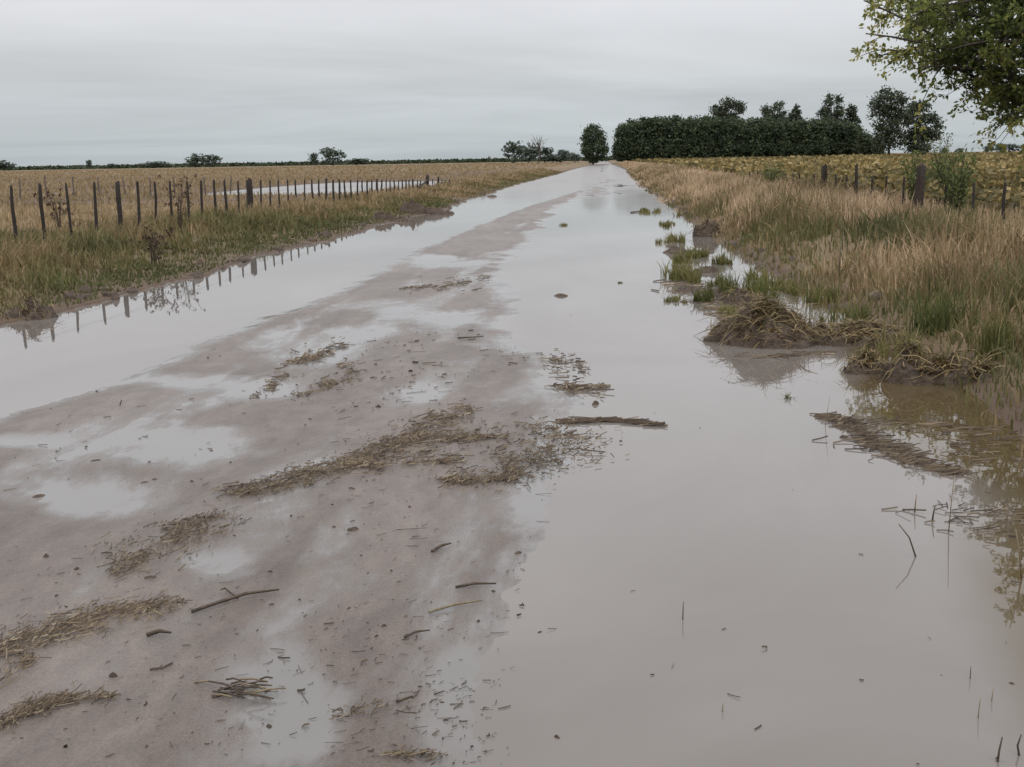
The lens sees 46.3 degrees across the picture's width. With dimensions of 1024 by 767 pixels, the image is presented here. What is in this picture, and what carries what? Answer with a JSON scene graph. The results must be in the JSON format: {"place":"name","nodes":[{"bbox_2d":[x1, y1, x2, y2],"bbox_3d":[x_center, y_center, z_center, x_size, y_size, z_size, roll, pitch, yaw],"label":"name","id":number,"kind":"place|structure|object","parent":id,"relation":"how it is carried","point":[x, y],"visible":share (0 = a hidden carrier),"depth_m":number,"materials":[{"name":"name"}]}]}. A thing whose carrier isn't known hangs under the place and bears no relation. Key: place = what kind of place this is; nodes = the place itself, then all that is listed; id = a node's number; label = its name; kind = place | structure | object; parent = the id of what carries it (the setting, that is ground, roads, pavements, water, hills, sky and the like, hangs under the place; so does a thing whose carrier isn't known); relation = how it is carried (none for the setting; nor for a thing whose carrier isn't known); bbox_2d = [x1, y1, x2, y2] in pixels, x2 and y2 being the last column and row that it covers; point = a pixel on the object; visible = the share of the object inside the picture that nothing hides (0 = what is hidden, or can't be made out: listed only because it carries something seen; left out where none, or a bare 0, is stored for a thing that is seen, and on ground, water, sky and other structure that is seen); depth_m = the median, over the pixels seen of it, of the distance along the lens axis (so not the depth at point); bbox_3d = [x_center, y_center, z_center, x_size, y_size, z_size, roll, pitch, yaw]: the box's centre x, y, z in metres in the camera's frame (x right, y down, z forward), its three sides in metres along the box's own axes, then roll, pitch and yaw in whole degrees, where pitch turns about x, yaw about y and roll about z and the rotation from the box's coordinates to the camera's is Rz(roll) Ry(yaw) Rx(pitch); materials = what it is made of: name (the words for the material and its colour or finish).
{"place":"outdoors","nodes":[
{"label":"outdoors","id":0,"kind":"place"},
{"bbox_2d":[0,165,1023,766],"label":"water","id":1,"kind":"structure","parent":0,"point":[824,585],"depth_m":5.48,"materials":[{"name":"liquid"}]},
{"bbox_2d":[5,295,64,320],"bbox_3d":[-5.358,-0.805,13.275,0.824,0.358,0.499,0,11,4],"label":"earth heap","id":2,"kind":"object","parent":1,"relation":"in","point":[32,309],"visible":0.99,"depth_m":13.24,"materials":[{"name":"brown soil"}]},
{"bbox_2d":[550,416,667,425],"bbox_3d":[0.612,0.235,7.575,0.753,0.027,0.213,1,11,11],"label":"straw raft","id":3,"kind":"object","parent":1,"relation":"on","point":[633,420],"visible":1,"depth_m":7.58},
{"bbox_2d":[654,232,686,242],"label":"grass tussock","id":4,"kind":"object","parent":1,"relation":"on","point":[681,239],"depth_m":23.38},
{"bbox_2d":[663,293,686,304],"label":"grass tussock","id":5,"kind":"object","parent":1,"relation":"on","point":[675,298],"depth_m":13.85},
{"bbox_2d":[666,246,695,263],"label":"grass tussock","id":6,"kind":"object","parent":1,"relation":"on","point":[678,256],"depth_m":18.75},
{"bbox_2d":[659,257,704,283],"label":"grass tussock","id":7,"kind":"object","parent":1,"relation":"on","point":[683,272],"depth_m":16.16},
{"bbox_2d":[662,246,713,253],"bbox_3d":[3.081,-2.335,20.839,0.925,0.151,0.590,0,11,4],"label":"earth heap","id":8,"kind":"object","parent":1,"relation":"on","point":[671,249],"visible":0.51,"depth_m":20.72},
{"bbox_2d":[675,285,716,291],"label":"earth heap","id":9,"kind":"object","parent":1,"relation":"in","point":[684,288],"visible":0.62,"depth_m":14.88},
{"bbox_2d":[683,244,712,258],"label":"grass tussock","id":10,"kind":"object","parent":1,"relation":"on","point":[698,254],"depth_m":19.83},
{"bbox_2d":[689,283,714,301],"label":"grass tussock","id":11,"kind":"object","parent":1,"relation":"on","point":[707,296],"depth_m":13.78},
{"bbox_2d":[695,266,718,272],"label":"earth heap","id":12,"kind":"object","parent":1,"relation":"on","point":[710,269],"visible":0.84,"depth_m":17.21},
{"bbox_2d":[704,271,729,287],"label":"grass tussock","id":13,"kind":"object","parent":1,"relation":"on","point":[715,283],"depth_m":15.38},
{"bbox_2d":[711,252,736,264],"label":"grass tussock","id":14,"kind":"object","parent":1,"relation":"on","point":[721,260],"depth_m":18.48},
{"bbox_2d":[714,302,739,316],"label":"grass tussock","id":15,"kind":"object","parent":1,"relation":"on","point":[727,309],"depth_m":12.67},
{"bbox_2d":[704,267,780,298],"bbox_3d":[2.745,-1.183,14.167,0.998,0.394,1.013,-2,11,-5],"label":"grass tussock","id":16,"kind":"object","parent":1,"relation":"on","point":[749,286],"depth_m":14.19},
{"bbox_2d":[739,265,774,282],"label":"grass tussock","id":17,"kind":"object","parent":1,"relation":"on","point":[754,275],"depth_m":16.10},
{"bbox_2d":[755,275,794,292],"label":"grass tussock","id":18,"kind":"object","parent":1,"relation":"on","point":[779,284],"depth_m":14.76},
{"bbox_2d":[548,279,1023,764],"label":"floating straw","id":19,"kind":"object","parent":1,"relation":"on","point":[898,451],"visible":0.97,"depth_m":6.90,"materials":[{"name":"plant"}]},
{"bbox_2d":[768,276,818,293],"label":"grass tussock","id":20,"kind":"object","parent":1,"relation":"on","point":[790,285],"depth_m":14.54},
{"bbox_2d":[694,281,914,349],"bbox_3d":[2.623,-0.491,10.704,2.159,0.863,1.116,0,11,4],"label":"earth heap","id":21,"kind":"object","parent":1,"relation":"in","point":[765,322],"visible":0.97,"depth_m":10.56,"materials":[{"name":"brown plant"}]},
{"bbox_2d":[788,272,845,303],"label":"grass tussock","id":22,"kind":"object","parent":1,"relation":"on","point":[816,298],"depth_m":13.56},
{"bbox_2d":[825,293,889,321],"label":"grass tussock","id":23,"kind":"object","parent":1,"relation":"on","point":[861,314],"depth_m":11.84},
{"bbox_2d":[832,339,899,374],"bbox_3d":[2.867,-0.195,9.187,0.847,0.388,0.454,2,11,13],"label":"earth heap","id":24,"kind":"object","parent":1,"relation":"in","point":[863,363],"visible":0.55,"depth_m":9.12,"materials":[{"name":"brown plant"}]},
{"bbox_2d":[864,314,937,359],"bbox_3d":[3.167,-0.360,9.793,0.582,0.374,1.006,0,11,4],"label":"grass tussock","id":25,"kind":"object","parent":1,"relation":"on","point":[897,341],"depth_m":9.81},
{"bbox_2d":[867,331,1007,385],"bbox_3d":[3.187,-0.124,8.775,1.180,0.576,0.529,0,11,4],"label":"earth heap","id":26,"kind":"object","parent":1,"relation":"in","point":[912,366],"visible":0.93,"depth_m":8.68,"materials":[{"name":"brown plant"}]},
{"bbox_2d":[0,151,1023,766],"bbox_3d":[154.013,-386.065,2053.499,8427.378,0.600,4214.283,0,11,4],"label":"ground","id":27,"kind":"structure","parent":0,"point":[208,431],"depth_m":5.61,"materials":[{"name":"soil"}]},
{"bbox_2d":[0,160,18,170],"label":"bush","id":28,"kind":"object","parent":27,"relation":"on","point":[3,165],"visible":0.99,"depth_m":528.43,"materials":[{"name":"green plant"}]},
{"bbox_2d":[33,187,76,232],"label":"dry weed","id":29,"kind":"object","parent":27,"relation":"on","point":[53,210],"visible":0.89,"depth_m":24.82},
{"bbox_2d":[19,175,231,197],"bbox_3d":[-21.873,-10.223,62.999,14.606,1.578,0.105,0,11,4],"label":"wire fence","id":30,"kind":"object","parent":27,"relation":"on","point":[123,184],"visible":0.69,"depth_m":62.84,"materials":[{"name":"grey wood"}]},
{"bbox_2d":[126,226,176,263],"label":"dry weed","id":31,"kind":"object","parent":27,"relation":"on","point":[154,241],"visible":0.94,"depth_m":19.04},
{"bbox_2d":[135,161,172,167],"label":"bush","id":32,"kind":"object","parent":27,"relation":"on","point":[150,165],"visible":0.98,"depth_m":532.85,"materials":[{"name":"green plant"}]},
{"bbox_2d":[146,629,171,636],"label":"twig","id":33,"kind":"object","parent":27,"relation":"on","point":[153,632],"visible":1,"depth_m":4.22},
{"bbox_2d":[157,174,196,230],"bbox_3d":[-6.898,-3.693,24.957,0.783,1.341,0.768,0,11,4],"label":"dry weed","id":34,"kind":"object","parent":27,"relation":"on","point":[179,198],"visible":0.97,"depth_m":24.88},
{"bbox_2d":[185,153,207,166],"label":"tree","id":35,"kind":"object","parent":27,"relation":"on","point":[195,160],"visible":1,"depth_m":501.17,"materials":[{"name":"green plant"}]},
{"bbox_2d":[201,154,223,166],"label":"tree","id":36,"kind":"object","parent":27,"relation":"on","point":[215,158],"visible":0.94,"depth_m":505.79,"materials":[{"name":"green plant"}]},
{"bbox_2d":[10,174,449,243],"bbox_3d":[-5.746,-7.152,45.470,0.547,1.964,52.326,0,11,5],"label":"wire fence","id":37,"kind":"object","parent":27,"relation":"on","point":[249,193],"visible":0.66,"depth_m":27.21,"materials":[{"name":"brown wood"}]},
{"bbox_2d":[191,589,278,612],"bbox_3d":[-1.046,0.814,4.522,0.339,0.033,0.038,-7,12,-29],"label":"twig","id":38,"kind":"object","parent":27,"relation":"on","point":[225,600],"visible":1,"depth_m":4.52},
{"bbox_2d":[194,676,285,699],"bbox_3d":[-0.865,0.955,3.758,0.309,0.041,0.170,0,11,4],"label":"twig pile","id":39,"kind":"object","parent":27,"relation":"on","point":[237,689],"visible":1,"depth_m":3.75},
{"bbox_2d":[0,162,577,319],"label":"verge grass","id":40,"kind":"structure","parent":27,"relation":"on","point":[64,248],"depth_m":29.52,"materials":[{"name":"plant"}]},
{"bbox_2d":[1,156,615,169],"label":"dark crop strip","id":41,"kind":"object","parent":27,"relation":"on","point":[281,163],"visible":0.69,"depth_m":570.46,"materials":[{"name":"plant"}]},
{"bbox_2d":[0,269,629,764],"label":"straw litter","id":42,"kind":"object","parent":27,"relation":"on","point":[252,487],"visible":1,"depth_m":6.11,"materials":[{"name":"plant"}]},
{"bbox_2d":[317,147,346,165],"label":"tree","id":43,"kind":"object","parent":27,"relation":"on","point":[329,153],"visible":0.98,"depth_m":476.76,"materials":[{"name":"green plant"}]},
{"bbox_2d":[343,158,369,164],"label":"bush","id":44,"kind":"object","parent":27,"relation":"on","point":[359,160],"visible":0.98,"depth_m":495.92,"materials":[{"name":"green plant"}]},
{"bbox_2d":[373,211,409,221],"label":"earth heap","id":45,"kind":"object","parent":27,"relation":"on","point":[379,215],"visible":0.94,"depth_m":33.30,"materials":[{"name":"brown soil"}]},
{"bbox_2d":[400,198,453,213],"bbox_3d":[-2.748,-5.514,37.518,1.920,0.677,0.844,0,11,4],"label":"earth heap","id":46,"kind":"object","parent":27,"relation":"on","point":[412,206],"visible":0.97,"depth_m":37.30,"materials":[{"name":"brown soil"}]},
{"bbox_2d":[428,600,481,612],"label":"twig","id":47,"kind":"object","parent":27,"relation":"on","point":[443,607],"visible":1,"depth_m":4.44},
{"bbox_2d":[455,582,495,587],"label":"twig","id":48,"kind":"object","parent":27,"relation":"on","point":[469,584],"visible":1,"depth_m":4.67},
{"bbox_2d":[501,140,527,162],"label":"tree","id":49,"kind":"object","parent":27,"relation":"on","point":[512,148],"visible":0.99,"depth_m":382.49,"materials":[{"name":"green plant"}]},
{"bbox_2d":[522,142,541,162],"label":"tree","id":50,"kind":"object","parent":27,"relation":"on","point":[531,153],"visible":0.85,"depth_m":387.72,"materials":[{"name":"green plant"}]},
{"bbox_2d":[537,147,553,162],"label":"tree","id":51,"kind":"object","parent":27,"relation":"on","point":[546,150],"visible":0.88,"depth_m":391.60,"materials":[{"name":"green plant"}]},
{"bbox_2d":[545,153,561,162],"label":"bush","id":52,"kind":"object","parent":27,"relation":"on","point":[556,158],"visible":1,"depth_m":390.02,"materials":[{"name":"green plant"}]},
{"bbox_2d":[557,149,569,162],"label":"tree","id":53,"kind":"object","parent":27,"relation":"on","point":[563,153],"visible":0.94,"depth_m":391.97,"materials":[{"name":"green plant"}]},
{"bbox_2d":[577,123,609,163],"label":"round tree","id":54,"kind":"object","parent":27,"relation":"on","point":[589,144],"visible":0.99,"depth_m":288.24,"materials":[{"name":"green plant"}]},
{"bbox_2d":[610,122,629,161],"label":"plantation tree","id":55,"kind":"object","parent":27,"relation":"on","point":[617,134],"visible":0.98,"depth_m":292.34,"materials":[{"name":"green plant"}]},
{"bbox_2d":[615,123,637,160],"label":"plantation tree","id":56,"kind":"object","parent":27,"relation":"on","point":[628,128],"visible":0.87,"depth_m":292.29,"materials":[{"name":"green plant"}]},
{"bbox_2d":[626,120,647,159],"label":"plantation tree","id":57,"kind":"object","parent":27,"relation":"on","point":[635,134],"visible":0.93,"depth_m":291.71,"materials":[{"name":"green plant"}]},
{"bbox_2d":[633,115,654,158],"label":"plantation tree","id":58,"kind":"object","parent":27,"relation":"on","point":[646,131],"visible":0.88,"depth_m":292.18,"materials":[{"name":"green plant"}]},
{"bbox_2d":[635,115,658,158],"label":"plantation tree","id":59,"kind":"object","parent":27,"relation":"on","point":[652,132],"visible":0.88,"depth_m":292.08,"materials":[{"name":"green plant"}]},
{"bbox_2d":[646,115,667,158],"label":"plantation tree","id":60,"kind":"object","parent":27,"relation":"on","point":[655,120],"visible":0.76,"depth_m":292.19,"materials":[{"name":"green plant"}]},
{"bbox_2d":[653,115,674,158],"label":"plantation tree","id":61,"kind":"object","parent":27,"relation":"on","point":[661,127],"visible":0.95,"depth_m":290.84,"materials":[{"name":"green plant"}]},
{"bbox_2d":[664,114,688,158],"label":"plantation tree","id":62,"kind":"object","parent":27,"relation":"on","point":[676,126],"visible":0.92,"depth_m":290.19,"materials":[{"name":"green plant"}]},
{"bbox_2d":[672,120,692,157],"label":"plantation tree","id":63,"kind":"object","parent":27,"relation":"on","point":[685,150],"visible":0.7,"depth_m":290.75,"materials":[{"name":"green plant"}]},
{"bbox_2d":[677,118,703,157],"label":"plantation tree","id":64,"kind":"object","parent":27,"relation":"on","point":[694,129],"visible":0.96,"depth_m":289.66,"materials":[{"name":"green plant"}]},
{"bbox_2d":[691,115,708,157],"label":"plantation tree","id":65,"kind":"object","parent":27,"relation":"on","point":[700,122],"visible":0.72,"depth_m":290.73,"materials":[{"name":"green plant"}]},
{"bbox_2d":[693,114,717,157],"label":"plantation tree","id":66,"kind":"object","parent":27,"relation":"on","point":[706,123],"visible":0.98,"depth_m":289.42,"materials":[{"name":"green plant"}]},
{"bbox_2d":[685,212,725,236],"bbox_3d":[4.075,-3.205,24.839,0.995,0.689,0.541,0,11,4],"label":"earth heap","id":67,"kind":"object","parent":27,"relation":"on","point":[707,228],"visible":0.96,"depth_m":24.75,"materials":[{"name":"brown soil"}]},
{"bbox_2d":[703,116,721,156],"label":"plantation tree","id":68,"kind":"object","parent":27,"relation":"on","point":[712,132],"visible":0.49,"depth_m":291.54,"materials":[{"name":"green plant"}]},
{"bbox_2d":[709,116,735,157],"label":"plantation tree","id":69,"kind":"object","parent":27,"relation":"on","point":[721,124],"visible":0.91,"depth_m":288.58,"materials":[{"name":"green plant"}]},
{"bbox_2d":[708,95,747,119],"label":"eucalyptus tree","id":70,"kind":"object","parent":27,"relation":"on","point":[721,111],"visible":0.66,"depth_m":331.38,"materials":[{"name":"green plant"}]},
{"bbox_2d":[722,118,745,157],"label":"plantation tree","id":71,"kind":"object","parent":27,"relation":"on","point":[731,131],"visible":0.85,"depth_m":288.50,"materials":[{"name":"green plant"}]},
{"bbox_2d":[726,121,747,156],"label":"plantation tree","id":72,"kind":"object","parent":27,"relation":"on","point":[743,130],"visible":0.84,"depth_m":288.98,"materials":[{"name":"green plant"}]},
{"bbox_2d":[720,283,769,304],"bbox_3d":[2.648,-0.981,13.564,0.601,0.308,0.476,-5,11,-20],"label":"earth heap","id":73,"kind":"object","parent":27,"relation":"on","point":[738,294],"visible":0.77,"depth_m":13.47,"materials":[{"name":"brown soil"}]},
{"bbox_2d":[738,120,751,156],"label":"plantation tree","id":74,"kind":"object","parent":27,"relation":"on","point":[747,132],"visible":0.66,"depth_m":290.50,"materials":[{"name":"green plant"}]},
{"bbox_2d":[746,119,766,156],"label":"plantation tree","id":75,"kind":"object","parent":27,"relation":"on","point":[753,151],"visible":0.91,"depth_m":287.75,"materials":[{"name":"green plant"}]},
{"bbox_2d":[747,116,775,156],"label":"plantation tree","id":76,"kind":"object","parent":27,"relation":"on","point":[760,143],"visible":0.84,"depth_m":288.14,"materials":[{"name":"green plant"}]},
{"bbox_2d":[762,119,782,155],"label":"plantation tree","id":77,"kind":"object","parent":27,"relation":"on","point":[771,131],"visible":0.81,"depth_m":289.02,"materials":[{"name":"green plant"}]},
{"bbox_2d":[761,160,784,183],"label":"shrub","id":78,"kind":"object","parent":27,"relation":"on","point":[770,178],"visible":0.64,"depth_m":38.83,"materials":[{"name":"green plant"}]},
{"bbox_2d":[759,100,790,120],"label":"eucalyptus tree","id":79,"kind":"object","parent":27,"relation":"on","point":[765,110],"visible":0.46,"depth_m":331.22,"materials":[{"name":"green plant"}]},
{"bbox_2d":[764,119,787,156],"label":"plantation tree","id":80,"kind":"object","parent":27,"relation":"on","point":[781,148],"visible":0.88,"depth_m":288.46,"materials":[{"name":"green plant"}]},
{"bbox_2d":[777,119,795,156],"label":"plantation tree","id":81,"kind":"object","parent":27,"relation":"on","point":[789,128],"visible":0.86,"depth_m":289.75,"materials":[{"name":"green plant"}]},
{"bbox_2d":[786,103,805,122],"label":"eucalyptus tree","id":82,"kind":"object","parent":27,"relation":"on","point":[796,112],"visible":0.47,"depth_m":334.37,"materials":[{"name":"green plant"}]},
{"bbox_2d":[786,120,807,155],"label":"plantation tree","id":83,"kind":"object","parent":27,"relation":"on","point":[795,126],"visible":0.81,"depth_m":290.21,"materials":[{"name":"green plant"}]},
{"bbox_2d":[791,119,818,155],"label":"plantation tree","id":84,"kind":"object","parent":27,"relation":"on","point":[806,152],"visible":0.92,"depth_m":289.72,"materials":[{"name":"green plant"}]},
{"bbox_2d":[803,120,825,155],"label":"plantation tree","id":85,"kind":"object","parent":27,"relation":"on","point":[818,136],"visible":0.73,"depth_m":290.83,"materials":[{"name":"green plant"}]},
{"bbox_2d":[618,160,1023,456],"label":"tall dry grass","id":86,"kind":"structure","parent":27,"relation":"on","point":[929,236],"depth_m":16.03,"materials":[{"name":"plant"}]},
{"bbox_2d":[810,115,833,155],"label":"plantation tree","id":87,"kind":"object","parent":27,"relation":"on","point":[824,128],"visible":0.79,"depth_m":291.71,"materials":[{"name":"green plant"}]},
{"bbox_2d":[630,151,1023,217],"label":"crop","id":88,"kind":"object","parent":27,"relation":"on","point":[997,169],"visible":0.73,"depth_m":53.52,"materials":[{"name":"yellow plant"}]},
{"bbox_2d":[821,116,841,155],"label":"plantation tree","id":89,"kind":"object","parent":27,"relation":"on","point":[830,122],"visible":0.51,"depth_m":296.02,"materials":[{"name":"green plant"}]},
{"bbox_2d":[815,91,848,121],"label":"eucalyptus tree","id":90,"kind":"object","parent":27,"relation":"on","point":[828,113],"visible":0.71,"depth_m":330.66,"materials":[{"name":"green plant"}]},
{"bbox_2d":[829,119,848,155],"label":"plantation tree","id":91,"kind":"object","parent":27,"relation":"on","point":[842,147],"visible":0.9,"depth_m":296.37,"materials":[{"name":"green plant"}]},
{"bbox_2d":[826,121,853,154],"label":"plantation tree","id":92,"kind":"object","parent":27,"relation":"on","point":[840,139],"visible":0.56,"depth_m":298.20,"materials":[{"name":"green plant"}]},
{"bbox_2d":[843,102,861,124],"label":"eucalyptus tree","id":93,"kind":"object","parent":27,"relation":"on","point":[851,110],"visible":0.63,"depth_m":331.42,"materials":[{"name":"green plant"}]},
{"bbox_2d":[840,121,866,154],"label":"plantation tree","id":94,"kind":"object","parent":27,"relation":"on","point":[855,146],"visible":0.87,"depth_m":297.61,"materials":[{"name":"green plant"}]},
{"bbox_2d":[852,131,869,154],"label":"plantation tree","id":95,"kind":"object","parent":27,"relation":"on","point":[862,149],"visible":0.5,"depth_m":301.13,"materials":[{"name":"green plant"}]},
{"bbox_2d":[860,134,877,154],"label":"plantation tree","id":96,"kind":"object","parent":27,"relation":"on","point":[869,141],"visible":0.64,"depth_m":302.88,"materials":[{"name":"green plant"}]},
{"bbox_2d":[749,163,1023,223],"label":"wire fence","id":97,"kind":"object","parent":27,"relation":"on","point":[920,184],"visible":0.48,"depth_m":23.07,"materials":[{"name":"brown wood"}]},
{"bbox_2d":[866,85,915,154],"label":"eucalyptus tree","id":98,"kind":"object","parent":27,"relation":"on","point":[887,137],"visible":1,"depth_m":278.55,"materials":[{"name":"green plant"}]},
{"bbox_2d":[898,147,937,203],"bbox_3d":[8.495,-4.152,25.074,0.880,1.563,0.772,-7,12,-30],"label":"shrub","id":99,"kind":"object","parent":27,"relation":"on","point":[913,180],"visible":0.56,"depth_m":24.98,"materials":[{"name":"green plant"}]},
{"bbox_2d":[897,99,947,153],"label":"eucalyptus tree","id":100,"kind":"object","parent":27,"relation":"on","point":[929,132],"visible":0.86,"depth_m":281.20,"materials":[{"name":"green plant"}]},
{"bbox_2d":[849,0,1023,172],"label":"roadside tree","id":101,"kind":"object","parent":27,"relation":"on","point":[964,48],"visible":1,"depth_m":28.85,"materials":[{"name":"green plant"}]},
{"bbox_2d":[921,129,960,201],"bbox_3d":[10.344,-5.123,28.848,1.081,1.969,0.938,-11,15,-43],"label":"shrub","id":102,"kind":"object","parent":27,"relation":"on","point":[941,176],"visible":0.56,"depth_m":28.85,"materials":[{"name":"green plant"}]},
{"bbox_2d":[899,281,985,338],"bbox_3d":[3.693,-0.675,10.473,1.172,0.486,0.950,-9,13,-38],"label":"grass tussock","id":103,"kind":"object","parent":27,"relation":"on","point":[937,318],"depth_m":10.43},
{"bbox_2d":[932,144,983,214],"bbox_3d":[7.684,-3.362,20.700,0.734,1.564,0.733,-3,11,-9],"label":"shrub","id":104,"kind":"object","parent":27,"relation":"on","point":[957,192],"visible":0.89,"depth_m":20.67,"materials":[{"name":"green plant"}]},
{"bbox_2d":[948,293,1023,362],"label":"grass tussock","id":105,"kind":"object","parent":27,"relation":"on","point":[993,335],"depth_m":9.15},
{"bbox_2d":[0,0,1023,166],"label":"sky","id":106,"kind":"structure","parent":0,"point":[103,82],"materials":[{"name":"grey"}]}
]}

